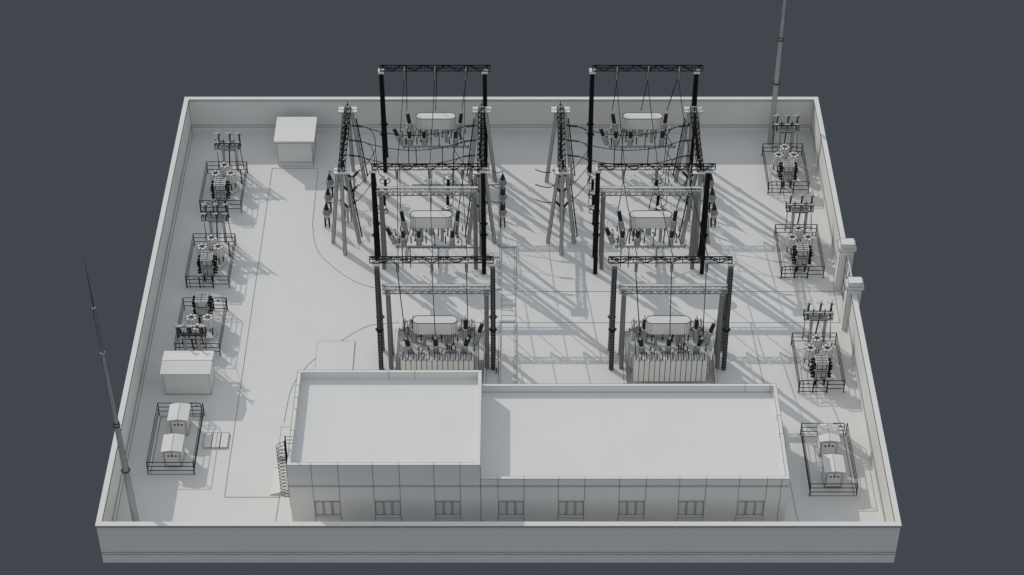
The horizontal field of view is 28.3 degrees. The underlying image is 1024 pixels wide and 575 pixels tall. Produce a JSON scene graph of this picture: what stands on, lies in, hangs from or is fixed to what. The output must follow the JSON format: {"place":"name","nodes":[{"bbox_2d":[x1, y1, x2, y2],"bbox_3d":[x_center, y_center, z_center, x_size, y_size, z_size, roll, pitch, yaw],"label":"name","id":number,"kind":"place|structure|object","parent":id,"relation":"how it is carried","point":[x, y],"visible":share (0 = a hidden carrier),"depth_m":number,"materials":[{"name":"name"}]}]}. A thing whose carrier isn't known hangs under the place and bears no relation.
{"place":"outdoors","nodes":[
{"label":"outdoors","id":0,"kind":"place"},
{"bbox_2d":[203,432,229,448],"bbox_3d":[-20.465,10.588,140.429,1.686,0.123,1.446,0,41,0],"label":"manhole cover","id":1,"kind":"object","parent":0,"point":[216,440],"visible":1,"depth_m":140.35,"materials":[{"name":"paint"}]},
{"bbox_2d":[116,134,881,521],"bbox_3d":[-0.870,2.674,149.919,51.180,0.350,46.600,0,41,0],"label":"ground","id":2,"kind":"structure","parent":0,"point":[304,298],"depth_m":152.48,"materials":[{"name":"paint"}]},
{"bbox_2d":[83,255,138,521],"bbox_3d":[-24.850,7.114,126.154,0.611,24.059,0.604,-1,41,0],"label":"lightning mast","id":3,"kind":"object","parent":2,"relation":"on","point":[127,480],"visible":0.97,"depth_m":127.79,"materials":[{"name":"grey metal"}]},
{"bbox_2d":[96,99,192,521],"bbox_3d":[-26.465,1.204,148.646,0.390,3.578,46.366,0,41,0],"label":"wall","id":4,"kind":"structure","parent":2,"relation":"on","point":[114,476],"depth_m":146.65,"materials":[{"name":"paint"}]},
{"bbox_2d":[160,433,184,465],"bbox_3d":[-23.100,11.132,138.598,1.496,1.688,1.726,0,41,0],"label":"switch cabinet","id":5,"kind":"object","parent":2,"relation":"on","point":[172,448],"visible":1,"depth_m":138.11,"materials":[{"name":"metal"}]},
{"bbox_2d":[146,403,204,474],"bbox_3d":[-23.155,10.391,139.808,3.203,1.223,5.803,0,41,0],"label":"railing enclosure","id":6,"kind":"object","parent":2,"relation":"on","point":[198,435],"visible":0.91,"depth_m":139.07,"materials":[{"name":"black metal"}]},
{"bbox_2d":[167,402,190,434],"bbox_3d":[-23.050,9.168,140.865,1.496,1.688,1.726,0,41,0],"label":"switch cabinet","id":7,"kind":"object","parent":2,"relation":"on","point":[178,418],"visible":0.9,"depth_m":140.37,"materials":[{"name":"metal"}]},
{"bbox_2d":[159,350,214,394],"bbox_3d":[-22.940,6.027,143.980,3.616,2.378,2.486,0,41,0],"label":"equipment shed","id":8,"kind":"structure","parent":2,"relation":"on","point":[187,372],"depth_m":143.22,"materials":[{"name":"paint"}]},
{"bbox_2d":[174,324,206,349],"bbox_3d":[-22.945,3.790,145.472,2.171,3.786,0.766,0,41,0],"label":"pole disconnector","id":9,"kind":"object","parent":2,"relation":"on","point":[191,335],"visible":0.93,"depth_m":144.96,"materials":[{"name":"black metal"}]},
{"bbox_2d":[185,313,197,339],"bbox_3d":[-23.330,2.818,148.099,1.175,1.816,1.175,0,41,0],"label":"drum reactor","id":10,"kind":"object","parent":2,"relation":"on","point":[192,320],"visible":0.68,"depth_m":147.50,"materials":[{"name":"paint"}]},
{"bbox_2d":[192,323,207,349],"bbox_3d":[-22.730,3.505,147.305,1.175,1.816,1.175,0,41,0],"label":"drum reactor","id":11,"kind":"object","parent":2,"relation":"on","point":[196,329],"visible":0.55,"depth_m":147.47,"materials":[{"name":"paint"}]},
{"bbox_2d":[174,297,227,355],"bbox_3d":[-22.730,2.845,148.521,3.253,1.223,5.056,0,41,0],"label":"railing enclosure","id":12,"kind":"object","parent":2,"relation":"on","point":[223,321],"visible":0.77,"depth_m":148.82,"materials":[{"name":"black metal"}]},
{"bbox_2d":[197,243,207,266],"bbox_3d":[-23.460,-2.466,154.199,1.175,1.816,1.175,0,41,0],"label":"drum reactor","id":13,"kind":"object","parent":2,"relation":"on","point":[201,247],"visible":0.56,"depth_m":153.58,"materials":[{"name":"paint"}]},
{"bbox_2d":[192,293,213,322],"bbox_3d":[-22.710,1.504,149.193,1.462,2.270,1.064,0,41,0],"label":"capacitor rack","id":14,"kind":"object","parent":2,"relation":"on","point":[201,304],"visible":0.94,"depth_m":148.68,"materials":[{"name":"black metal"}]},
{"bbox_2d":[197,252,218,280],"bbox_3d":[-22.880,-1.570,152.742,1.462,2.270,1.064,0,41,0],"label":"capacitor rack","id":15,"kind":"object","parent":2,"relation":"on","point":[207,263],"visible":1,"depth_m":152.24,"materials":[{"name":"black metal"}]},
{"bbox_2d":[202,313,217,340],"bbox_3d":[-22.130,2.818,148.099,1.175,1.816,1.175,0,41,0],"label":"drum reactor","id":16,"kind":"object","parent":2,"relation":"on","point":[212,333],"visible":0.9,"depth_m":147.78,"materials":[{"name":"paint"}]},
{"bbox_2d":[185,233,236,287],"bbox_3d":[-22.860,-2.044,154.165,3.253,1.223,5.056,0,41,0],"label":"railing enclosure","id":17,"kind":"object","parent":2,"relation":"on","point":[199,279],"visible":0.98,"depth_m":153.31,"materials":[{"name":"black metal"}]},
{"bbox_2d":[206,234,217,257],"bbox_3d":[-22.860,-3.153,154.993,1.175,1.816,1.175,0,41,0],"label":"drum reactor","id":18,"kind":"object","parent":2,"relation":"on","point":[211,240],"visible":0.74,"depth_m":154.43,"materials":[{"name":"paint"}]},
{"bbox_2d":[210,170,220,192],"bbox_3d":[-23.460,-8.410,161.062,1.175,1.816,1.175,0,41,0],"label":"drum reactor","id":19,"kind":"object","parent":2,"relation":"on","point":[214,174],"visible":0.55,"depth_m":160.47,"materials":[{"name":"paint"}]},
{"bbox_2d":[200,201,232,242],"bbox_3d":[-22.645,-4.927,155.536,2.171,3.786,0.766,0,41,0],"label":"pole disconnector","id":20,"kind":"object","parent":2,"relation":"on","point":[211,219],"visible":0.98,"depth_m":155.11,"materials":[{"name":"black metal"}]},
{"bbox_2d":[212,243,227,268],"bbox_3d":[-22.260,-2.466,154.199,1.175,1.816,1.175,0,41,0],"label":"drum reactor","id":21,"kind":"object","parent":2,"relation":"on","point":[218,252],"visible":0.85,"depth_m":153.85,"materials":[{"name":"paint"}]},
{"bbox_2d":[210,177,230,205],"bbox_3d":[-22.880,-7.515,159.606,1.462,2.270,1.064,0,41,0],"label":"capacitor rack","id":22,"kind":"object","parent":2,"relation":"on","point":[220,188],"visible":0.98,"depth_m":159.10,"materials":[{"name":"grey metal"}]},
{"bbox_2d":[199,161,247,212],"bbox_3d":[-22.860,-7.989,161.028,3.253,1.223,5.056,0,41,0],"label":"railing enclosure","id":23,"kind":"object","parent":2,"relation":"on","point":[242,193],"visible":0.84,"depth_m":160.13,"materials":[{"name":"black metal"}]},
{"bbox_2d":[219,162,229,183],"bbox_3d":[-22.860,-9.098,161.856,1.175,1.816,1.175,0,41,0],"label":"drum reactor","id":24,"kind":"object","parent":2,"relation":"on","point":[224,168],"visible":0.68,"depth_m":161.30,"materials":[{"name":"paint"}]},
{"bbox_2d":[214,130,243,170],"bbox_3d":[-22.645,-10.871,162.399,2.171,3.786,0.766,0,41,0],"label":"pole disconnector","id":25,"kind":"object","parent":2,"relation":"on","point":[230,147],"visible":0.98,"depth_m":162.10,"materials":[{"name":"grey metal"}]},
{"bbox_2d":[225,170,239,194],"bbox_3d":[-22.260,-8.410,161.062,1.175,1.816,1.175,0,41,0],"label":"drum reactor","id":26,"kind":"object","parent":2,"relation":"on","point":[232,179],"visible":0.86,"depth_m":160.71,"materials":[{"name":"paint"}]},
{"bbox_2d":[270,466,288,494],"bbox_3d":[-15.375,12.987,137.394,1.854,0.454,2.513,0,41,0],"label":"ramp","id":27,"kind":"structure","parent":2,"relation":"on","point":[275,486],"depth_m":137.28,"materials":[{"name":"paint"}]},
{"bbox_2d":[278,427,290,459],"bbox_3d":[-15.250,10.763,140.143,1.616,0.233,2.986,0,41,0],"label":"doorstep","id":28,"kind":"object","parent":2,"relation":"on","point":[285,431],"visible":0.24,"depth_m":140.27,"materials":[{"name":"paint"}]},
{"bbox_2d":[273,116,317,165],"bbox_3d":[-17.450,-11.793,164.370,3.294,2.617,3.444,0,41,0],"label":"equipment hut","id":29,"kind":"object","parent":2,"relation":"on","point":[294,139],"visible":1,"depth_m":163.38,"materials":[{"name":"paint"}]},
{"bbox_2d":[322,200,330,227],"bbox_3d":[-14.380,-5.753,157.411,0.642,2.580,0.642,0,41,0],"label":"cone arrester","id":30,"kind":"object","parent":2,"relation":"on","point":[326,212],"visible":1,"depth_m":157.25,"materials":[{"name":"black metal"}]},
{"bbox_2d":[324,185,331,211],"bbox_3d":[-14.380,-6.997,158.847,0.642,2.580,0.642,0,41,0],"label":"cone arrester","id":31,"kind":"object","parent":2,"relation":"on","point":[328,197],"visible":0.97,"depth_m":158.60,"materials":[{"name":"black metal"}]},
{"bbox_2d":[326,173,333,197],"bbox_3d":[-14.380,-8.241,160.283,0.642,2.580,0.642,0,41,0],"label":"cone arrester","id":32,"kind":"object","parent":2,"relation":"on","point":[329,182],"visible":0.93,"depth_m":160.03,"materials":[{"name":"black metal"}]},
{"bbox_2d":[315,341,354,369],"bbox_3d":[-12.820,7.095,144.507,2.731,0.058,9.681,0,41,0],"label":"ramp","id":33,"kind":"structure","parent":2,"relation":"on","point":[334,355],"depth_m":146.98,"materials":[{"name":"paint"}]},
{"bbox_2d":[338,199,358,221],"bbox_3d":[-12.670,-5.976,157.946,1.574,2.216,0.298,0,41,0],"label":"vee breaker","id":34,"kind":"object","parent":2,"relation":"on","point":[347,207],"visible":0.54,"depth_m":157.93,"materials":[{"name":"grey metal"}]},
{"bbox_2d":[331,101,367,255],"bbox_3d":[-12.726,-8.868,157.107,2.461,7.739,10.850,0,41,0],"label":"busbar portal","id":35,"kind":"object","parent":2,"relation":"on","point":[340,170],"visible":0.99,"depth_m":155.25,"materials":[{"name":"grey metal"}]},
{"bbox_2d":[368,143,457,150],"bbox_3d":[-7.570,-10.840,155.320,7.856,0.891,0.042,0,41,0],"label":"busbar wire","id":36,"kind":"object","parent":35,"relation":"attached to","point":[412,150],"visible":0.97,"depth_m":155.46,"materials":[{"name":"black metal"}]},
{"bbox_2d":[369,128,458,135],"bbox_3d":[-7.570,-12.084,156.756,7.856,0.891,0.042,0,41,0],"label":"busbar wire","id":37,"kind":"object","parent":35,"relation":"attached to","point":[413,135],"visible":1,"depth_m":156.91,"materials":[{"name":"black metal"}]},
{"bbox_2d":[348,169,359,191],"bbox_3d":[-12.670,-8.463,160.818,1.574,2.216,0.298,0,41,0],"label":"vee breaker","id":38,"kind":"object","parent":2,"relation":"on","point":[353,178],"visible":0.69,"depth_m":160.50,"materials":[{"name":"black metal"}]},
{"bbox_2d":[385,208,465,267],"bbox_3d":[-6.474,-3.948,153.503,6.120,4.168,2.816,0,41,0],"label":"power transformer","id":39,"kind":"object","parent":2,"relation":"on","point":[420,220],"visible":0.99,"depth_m":152.48,"materials":[{"name":"paint"}]},
{"bbox_2d":[376,186,477,269],"bbox_3d":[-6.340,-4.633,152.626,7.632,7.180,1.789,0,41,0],"label":"lattice gantry","id":40,"kind":"object","parent":2,"relation":"on","point":[381,195],"visible":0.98,"depth_m":150.68,"materials":[{"name":"grey metal"}]},
{"bbox_2d":[369,163,488,274],"bbox_3d":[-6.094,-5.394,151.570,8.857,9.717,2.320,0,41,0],"label":"line gantry","id":41,"kind":"object","parent":2,"relation":"on","point":[483,169],"visible":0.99,"depth_m":149.57,"materials":[{"name":"black metal"}]},
{"bbox_2d":[392,109,468,165],"bbox_3d":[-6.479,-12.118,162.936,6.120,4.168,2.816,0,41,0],"label":"power transformer","id":42,"kind":"object","parent":2,"relation":"on","point":[445,121],"visible":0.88,"depth_m":161.91,"materials":[{"name":"grey metal"}]},
{"bbox_2d":[369,256,497,369],"bbox_3d":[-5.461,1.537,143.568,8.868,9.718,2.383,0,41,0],"label":"line gantry","id":43,"kind":"object","parent":2,"relation":"on","point":[380,316],"visible":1,"depth_m":141.95,"materials":[{"name":"black metal"}]},
{"bbox_2d":[378,65,490,172],"bbox_3d":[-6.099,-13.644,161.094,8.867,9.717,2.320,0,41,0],"label":"line gantry","id":44,"kind":"object","parent":2,"relation":"on","point":[484,72],"visible":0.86,"depth_m":158.79,"materials":[{"name":"black metal"}]},
{"bbox_2d":[382,284,489,368],"bbox_3d":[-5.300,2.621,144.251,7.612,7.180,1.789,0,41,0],"label":"lattice gantry","id":45,"kind":"object","parent":2,"relation":"on","point":[388,292],"visible":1,"depth_m":142.35,"materials":[{"name":"grey metal"}]},
{"bbox_2d":[393,329,485,383],"bbox_3d":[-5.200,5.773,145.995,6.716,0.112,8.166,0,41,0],"label":"pit kerb","id":46,"kind":"structure","parent":2,"relation":"on","point":[395,355],"depth_m":146.98,"materials":[{"name":"paint"}]},
{"bbox_2d":[399,315,483,369],"bbox_3d":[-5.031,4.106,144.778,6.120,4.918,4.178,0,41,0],"label":"power transformer","id":47,"kind":"object","parent":2,"relation":"on","point":[422,346],"visible":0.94,"depth_m":143.47,"materials":[{"name":"grey metal"}]},
{"bbox_2d":[405,184,516,383],"bbox_3d":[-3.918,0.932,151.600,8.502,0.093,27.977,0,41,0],"label":"cable trench","id":48,"kind":"object","parent":2,"relation":"on","point":[508,305],"visible":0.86,"depth_m":151.40,"materials":[{"name":"paint"}]},
{"bbox_2d":[465,101,496,255],"bbox_3d":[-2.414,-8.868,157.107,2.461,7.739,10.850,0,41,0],"label":"busbar portal","id":49,"kind":"object","parent":2,"relation":"on","point":[483,110],"visible":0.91,"depth_m":155.91,"materials":[{"name":"grey metal"}]},
{"bbox_2d":[95,522,901,562],"bbox_3d":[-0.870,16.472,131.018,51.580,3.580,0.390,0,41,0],"label":"front wall","id":50,"kind":"structure","parent":2,"relation":"on","point":[498,542],"depth_m":130.83,"materials":[{"name":"paint"}]},
{"bbox_2d":[184,97,817,133],"bbox_3d":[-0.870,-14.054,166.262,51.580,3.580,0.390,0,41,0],"label":"back wall","id":51,"kind":"structure","parent":2,"relation":"on","point":[506,115],"depth_m":165.88,"materials":[{"name":"paint"}]},
{"bbox_2d":[498,200,506,227],"bbox_3d":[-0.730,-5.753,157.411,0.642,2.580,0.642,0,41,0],"label":"cone arrester","id":52,"kind":"object","parent":2,"relation":"on","point":[502,212],"visible":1,"depth_m":157.21,"materials":[{"name":"black metal"}]},
{"bbox_2d":[499,185,506,207],"bbox_3d":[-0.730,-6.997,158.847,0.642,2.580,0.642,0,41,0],"label":"cone arrester","id":53,"kind":"object","parent":2,"relation":"on","point":[502,196],"visible":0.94,"depth_m":158.56,"materials":[{"name":"black metal"}]},
{"bbox_2d":[499,172,506,192],"bbox_3d":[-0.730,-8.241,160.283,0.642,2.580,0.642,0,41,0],"label":"cone arrester","id":54,"kind":"object","parent":2,"relation":"on","point":[502,181],"visible":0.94,"depth_m":160.01,"materials":[{"name":"black metal"}]},
{"bbox_2d":[545,101,577,255],"bbox_3d":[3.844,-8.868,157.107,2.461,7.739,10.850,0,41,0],"label":"busbar portal","id":55,"kind":"object","parent":2,"relation":"on","point":[563,170],"visible":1,"depth_m":155.34,"materials":[{"name":"grey metal"}]},
{"bbox_2d":[556,200,571,221],"bbox_3d":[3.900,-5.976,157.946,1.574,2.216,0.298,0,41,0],"label":"vee breaker","id":56,"kind":"object","parent":2,"relation":"on","point":[558,204],"visible":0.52,"depth_m":157.90,"materials":[{"name":"black metal"}]},
{"bbox_2d":[599,110,675,162],"bbox_3d":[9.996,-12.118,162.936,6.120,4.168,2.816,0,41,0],"label":"power transformer","id":57,"kind":"object","parent":2,"relation":"on","point":[640,121],"visible":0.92,"depth_m":161.91,"materials":[{"name":"grey metal"}]},
{"bbox_2d":[586,65,702,172],"bbox_3d":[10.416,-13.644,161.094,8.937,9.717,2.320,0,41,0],"label":"line gantry","id":58,"kind":"object","parent":2,"relation":"on","point":[592,72],"visible":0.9,"depth_m":158.72,"materials":[{"name":"black metal"}]},
{"bbox_2d":[605,208,685,267],"bbox_3d":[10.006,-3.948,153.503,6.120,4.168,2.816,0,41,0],"label":"power transformer","id":59,"kind":"object","parent":2,"relation":"on","point":[648,220],"visible":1,"depth_m":152.48,"materials":[{"name":"grey metal"}]},
{"bbox_2d":[599,186,701,269],"bbox_3d":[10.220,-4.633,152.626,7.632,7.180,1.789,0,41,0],"label":"lattice gantry","id":60,"kind":"object","parent":2,"relation":"on","point":[696,195],"visible":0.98,"depth_m":150.71,"materials":[{"name":"grey metal"}]},
{"bbox_2d":[591,163,715,274],"bbox_3d":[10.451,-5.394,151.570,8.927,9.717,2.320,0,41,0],"label":"line gantry","id":61,"kind":"object","parent":2,"relation":"on","point":[598,169],"visible":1,"depth_m":149.86,"materials":[{"name":"black metal"}]},
{"bbox_2d":[623,329,717,383],"bbox_3d":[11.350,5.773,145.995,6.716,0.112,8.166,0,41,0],"label":"pit kerb","id":62,"kind":"structure","parent":2,"relation":"on","point":[713,359],"depth_m":146.34,"materials":[{"name":"paint"}]},
{"bbox_2d":[607,256,734,369],"bbox_3d":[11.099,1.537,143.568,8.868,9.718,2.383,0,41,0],"label":"line gantry","id":63,"kind":"object","parent":2,"relation":"on","point":[612,329],"visible":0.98,"depth_m":142.14,"materials":[{"name":"black metal"}]},
{"bbox_2d":[628,315,715,381],"bbox_3d":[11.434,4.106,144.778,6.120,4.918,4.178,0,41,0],"label":"power transformer","id":64,"kind":"object","parent":2,"relation":"on","point":[656,353],"visible":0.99,"depth_m":143.75,"materials":[{"name":"paint"}]},
{"bbox_2d":[618,284,727,369],"bbox_3d":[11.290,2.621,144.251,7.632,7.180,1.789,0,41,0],"label":"lattice gantry","id":65,"kind":"object","parent":2,"relation":"on","point":[718,335],"visible":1,"depth_m":142.35,"materials":[{"name":"grey metal"}]},
{"bbox_2d":[673,101,709,255],"bbox_3d":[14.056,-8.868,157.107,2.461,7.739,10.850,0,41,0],"label":"busbar portal","id":66,"kind":"object","parent":2,"relation":"on","point":[693,110],"visible":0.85,"depth_m":155.78,"materials":[{"name":"grey metal"}]},
{"bbox_2d":[584,128,671,135],"bbox_3d":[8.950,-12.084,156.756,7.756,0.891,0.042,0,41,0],"label":"busbar wire","id":67,"kind":"object","parent":66,"relation":"attached to","point":[627,135],"visible":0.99,"depth_m":156.91,"materials":[{"name":"black metal"}]},
{"bbox_2d":[584,143,673,150],"bbox_3d":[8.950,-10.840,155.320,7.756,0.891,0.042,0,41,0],"label":"busbar wire","id":68,"kind":"object","parent":66,"relation":"attached to","point":[628,150],"visible":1,"depth_m":155.46,"materials":[{"name":"black metal"}]},
{"bbox_2d":[708,188,715,212],"bbox_3d":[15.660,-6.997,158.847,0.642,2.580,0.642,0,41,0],"label":"cone arrester","id":69,"kind":"object","parent":2,"relation":"on","point":[712,196],"visible":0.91,"depth_m":158.59,"materials":[{"name":"black metal"}]},
{"bbox_2d":[710,202,717,227],"bbox_3d":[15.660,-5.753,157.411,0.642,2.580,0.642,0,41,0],"label":"cone arrester","id":70,"kind":"object","parent":2,"relation":"on","point":[713,212],"visible":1,"depth_m":157.31,"materials":[{"name":"black metal"}]},
{"bbox_2d":[770,151,783,176],"bbox_3d":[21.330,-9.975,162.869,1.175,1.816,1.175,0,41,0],"label":"drum reactor","id":71,"kind":"object","parent":2,"relation":"on","point":[777,160],"visible":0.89,"depth_m":162.50,"materials":[{"name":"paint"}]},
{"bbox_2d":[767,0,786,144],"bbox_3d":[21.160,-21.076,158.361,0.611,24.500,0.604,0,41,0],"label":"lightning mast","id":72,"kind":"object","parent":2,"relation":"on","point":[776,82],"visible":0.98,"depth_m":161.92,"materials":[{"name":"grey metal"}]},
{"bbox_2d":[779,144,789,160],"bbox_3d":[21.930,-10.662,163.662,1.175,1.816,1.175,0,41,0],"label":"drum reactor","id":73,"kind":"object","parent":2,"relation":"on","point":[784,149],"visible":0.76,"depth_m":163.11,"materials":[{"name":"paint"}]},
{"bbox_2d":[761,143,809,193],"bbox_3d":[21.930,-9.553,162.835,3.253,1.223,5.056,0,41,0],"label":"railing enclosure","id":74,"kind":"object","parent":2,"relation":"on","point":[781,185],"visible":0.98,"depth_m":161.34,"materials":[{"name":"black metal"}]},
{"bbox_2d":[772,112,799,150],"bbox_3d":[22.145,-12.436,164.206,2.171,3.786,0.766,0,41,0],"label":"pole disconnector","id":75,"kind":"object","parent":2,"relation":"on","point":[781,129],"visible":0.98,"depth_m":163.83,"materials":[{"name":"black metal"}]},
{"bbox_2d":[778,159,797,187],"bbox_3d":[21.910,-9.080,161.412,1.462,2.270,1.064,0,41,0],"label":"capacitor rack","id":76,"kind":"object","parent":2,"relation":"on","point":[787,169],"visible":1,"depth_m":160.97,"materials":[{"name":"black metal"}]},
{"bbox_2d":[782,233,797,259],"bbox_3d":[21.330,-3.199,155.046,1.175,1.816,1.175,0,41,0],"label":"drum reactor","id":77,"kind":"object","parent":2,"relation":"on","point":[791,239],"visible":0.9,"depth_m":154.69,"materials":[{"name":"paint"}]},
{"bbox_2d":[788,151,798,174],"bbox_3d":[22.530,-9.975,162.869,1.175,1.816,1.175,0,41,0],"label":"drum reactor","id":78,"kind":"object","parent":2,"relation":"on","point":[794,155],"visible":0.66,"depth_m":162.30,"materials":[{"name":"paint"}]},
{"bbox_2d":[793,225,803,243],"bbox_3d":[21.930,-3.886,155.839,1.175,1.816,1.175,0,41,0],"label":"drum reactor","id":79,"kind":"object","parent":2,"relation":"on","point":[798,230],"visible":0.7,"depth_m":155.28,"materials":[{"name":"paint"}]},
{"bbox_2d":[784,192,814,233],"bbox_3d":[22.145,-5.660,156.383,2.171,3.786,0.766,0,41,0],"label":"pole disconnector","id":80,"kind":"object","parent":2,"relation":"on","point":[805,210],"visible":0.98,"depth_m":155.95,"materials":[{"name":"black metal"}]},
{"bbox_2d":[774,224,824,278],"bbox_3d":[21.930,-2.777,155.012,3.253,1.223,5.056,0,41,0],"label":"railing enclosure","id":81,"kind":"object","parent":2,"relation":"on","point":[779,256],"visible":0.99,"depth_m":154.19,"materials":[{"name":"black metal"}]},
{"bbox_2d":[791,242,812,271],"bbox_3d":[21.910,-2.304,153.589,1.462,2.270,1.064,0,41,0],"label":"capacitor rack","id":82,"kind":"object","parent":2,"relation":"on","point":[801,253],"visible":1,"depth_m":153.15,"materials":[{"name":"black metal"}]},
{"bbox_2d":[800,344,815,370],"bbox_3d":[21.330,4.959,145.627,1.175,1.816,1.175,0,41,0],"label":"drum reactor","id":83,"kind":"object","parent":2,"relation":"on","point":[808,355],"visible":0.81,"depth_m":145.26,"materials":[{"name":"paint"}]},
{"bbox_2d":[802,233,813,258],"bbox_3d":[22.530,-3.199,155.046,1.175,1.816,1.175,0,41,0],"label":"drum reactor","id":84,"kind":"object","parent":2,"relation":"on","point":[807,237],"visible":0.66,"depth_m":154.47,"materials":[{"name":"paint"}]},
{"bbox_2d":[811,334,822,358],"bbox_3d":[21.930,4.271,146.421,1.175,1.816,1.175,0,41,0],"label":"drum reactor","id":85,"kind":"object","parent":2,"relation":"on","point":[816,340],"visible":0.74,"depth_m":145.88,"materials":[{"name":"paint"}]},
{"bbox_2d":[802,299,833,341],"bbox_3d":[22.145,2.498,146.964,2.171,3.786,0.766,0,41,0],"label":"pole disconnector","id":86,"kind":"object","parent":2,"relation":"on","point":[816,316],"visible":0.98,"depth_m":146.56,"materials":[{"name":"black metal"}]},
{"bbox_2d":[791,333,845,392],"bbox_3d":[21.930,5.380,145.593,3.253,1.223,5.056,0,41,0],"label":"railing enclosure","id":87,"kind":"object","parent":2,"relation":"on","point":[796,365],"visible":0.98,"depth_m":144.00,"materials":[{"name":"black metal"}]},
{"bbox_2d":[809,354,831,384],"bbox_3d":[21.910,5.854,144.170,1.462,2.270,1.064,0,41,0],"label":"capacitor rack","id":88,"kind":"object","parent":2,"relation":"on","point":[820,368],"visible":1,"depth_m":143.75,"materials":[{"name":"black metal"}]},
{"bbox_2d":[820,344,832,366],"bbox_3d":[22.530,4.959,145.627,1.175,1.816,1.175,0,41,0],"label":"drum reactor","id":89,"kind":"object","parent":2,"relation":"on","point":[826,349],"visible":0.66,"depth_m":145.06,"materials":[{"name":"paint"}]},
{"bbox_2d":[810,99,845,266],"bbox_3d":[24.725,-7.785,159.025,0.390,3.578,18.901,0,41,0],"label":"wall","id":90,"kind":"structure","parent":2,"relation":"on","point":[828,188],"depth_m":158.78,"materials":[{"name":"paint"}]},
{"bbox_2d":[816,423,840,455],"bbox_3d":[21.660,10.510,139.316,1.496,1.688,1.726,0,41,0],"label":"switch cabinet","id":91,"kind":"object","parent":2,"relation":"on","point":[828,438],"visible":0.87,"depth_m":138.79,"materials":[{"name":"metal"}]},
{"bbox_2d":[800,423,857,496],"bbox_3d":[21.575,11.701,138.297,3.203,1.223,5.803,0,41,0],"label":"railing enclosure","id":92,"kind":"object","parent":2,"relation":"on","point":[805,454],"visible":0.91,"depth_m":138.65,"materials":[{"name":"black metal"}]},
{"bbox_2d":[821,453,845,486],"bbox_3d":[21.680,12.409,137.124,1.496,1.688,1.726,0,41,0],"label":"switch cabinet","id":93,"kind":"object","parent":2,"relation":"on","point":[833,469],"visible":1,"depth_m":136.62,"materials":[{"name":"metal"}]},
{"bbox_2d":[833,238,856,292],"bbox_3d":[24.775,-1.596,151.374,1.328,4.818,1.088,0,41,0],"label":"gate pillar","id":94,"kind":"structure","parent":2,"relation":"on","point":[847,246],"depth_m":150.34,"materials":[{"name":"paint"}]},
{"bbox_2d":[841,255,851,299],"bbox_3d":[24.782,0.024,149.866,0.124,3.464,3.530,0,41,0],"label":"entrance gate","id":95,"kind":"structure","parent":94,"relation":"attached to","point":[847,271],"depth_m":150.26,"materials":[{"name":"metal"}]},
{"bbox_2d":[840,277,864,329],"bbox_3d":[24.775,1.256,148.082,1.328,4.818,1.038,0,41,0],"label":"gate pillar","id":96,"kind":"structure","parent":2,"relation":"on","point":[855,285],"depth_m":146.95,"materials":[{"name":"paint"}]},
{"bbox_2d":[847,293,900,521],"bbox_3d":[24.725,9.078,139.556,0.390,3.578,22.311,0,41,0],"label":"wall","id":97,"kind":"structure","parent":2,"relation":"on","point":[886,493],"depth_m":138.87,"materials":[{"name":"paint"}]},
{"bbox_2d":[0,0,1023,574],"label":"sky","id":98,"kind":"structure","parent":0,"point":[921,102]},
{"bbox_2d":[286,370,789,521],"bbox_3d":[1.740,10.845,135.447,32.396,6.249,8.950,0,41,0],"label":"control building","id":99,"kind":"structure","parent":0,"point":[416,446],"depth_m":133.23,"materials":[{"name":"paint"}]},
{"bbox_2d":[276,436,292,505],"bbox_3d":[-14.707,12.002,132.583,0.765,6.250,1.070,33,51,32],"label":"caged ladder","id":100,"kind":"object","parent":99,"relation":"attached to","point":[285,452],"visible":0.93,"depth_m":131.82,"materials":[{"name":"black metal"}]},
{"bbox_2d":[314,500,340,517],"bbox_3d":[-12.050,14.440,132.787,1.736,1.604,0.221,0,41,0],"label":"window","id":101,"kind":"structure","parent":99,"relation":"in","point":[323,508],"depth_m":132.90,"materials":[{"name":"glass"}]},
{"bbox_2d":[374,500,400,517],"bbox_3d":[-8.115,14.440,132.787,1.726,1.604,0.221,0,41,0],"label":"window","id":102,"kind":"structure","parent":99,"relation":"in","point":[383,508],"depth_m":132.90,"materials":[{"name":"paint"}]},
{"bbox_2d":[435,500,460,517],"bbox_3d":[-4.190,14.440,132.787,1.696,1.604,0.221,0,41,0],"label":"window","id":103,"kind":"structure","parent":99,"relation":"in","point":[443,508],"depth_m":132.92,"materials":[{"name":"paint"}]},
{"bbox_2d":[498,500,523,517],"bbox_3d":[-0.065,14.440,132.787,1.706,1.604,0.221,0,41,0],"label":"window","id":104,"kind":"structure","parent":99,"relation":"in","point":[506,508],"depth_m":132.92,"materials":[{"name":"paint"}]},
{"bbox_2d":[558,500,583,517],"bbox_3d":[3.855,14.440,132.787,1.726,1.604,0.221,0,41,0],"label":"window","id":105,"kind":"structure","parent":99,"relation":"in","point":[566,508],"depth_m":132.90,"materials":[{"name":"paint"}]},
{"bbox_2d":[618,500,644,517],"bbox_3d":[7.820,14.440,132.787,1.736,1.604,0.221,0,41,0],"label":"window","id":106,"kind":"structure","parent":99,"relation":"in","point":[627,508],"depth_m":132.90,"materials":[{"name":"paint"}]},
{"bbox_2d":[677,500,704,517],"bbox_3d":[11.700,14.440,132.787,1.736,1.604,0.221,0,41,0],"label":"window","id":107,"kind":"structure","parent":99,"relation":"in","point":[686,508],"depth_m":132.90,"materials":[{"name":"paint"}]},
{"bbox_2d":[736,500,764,517],"bbox_3d":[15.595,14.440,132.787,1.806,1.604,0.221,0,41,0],"label":"window","id":108,"kind":"structure","parent":99,"relation":"in","point":[745,508],"depth_m":132.92,"materials":[{"name":"paint"}]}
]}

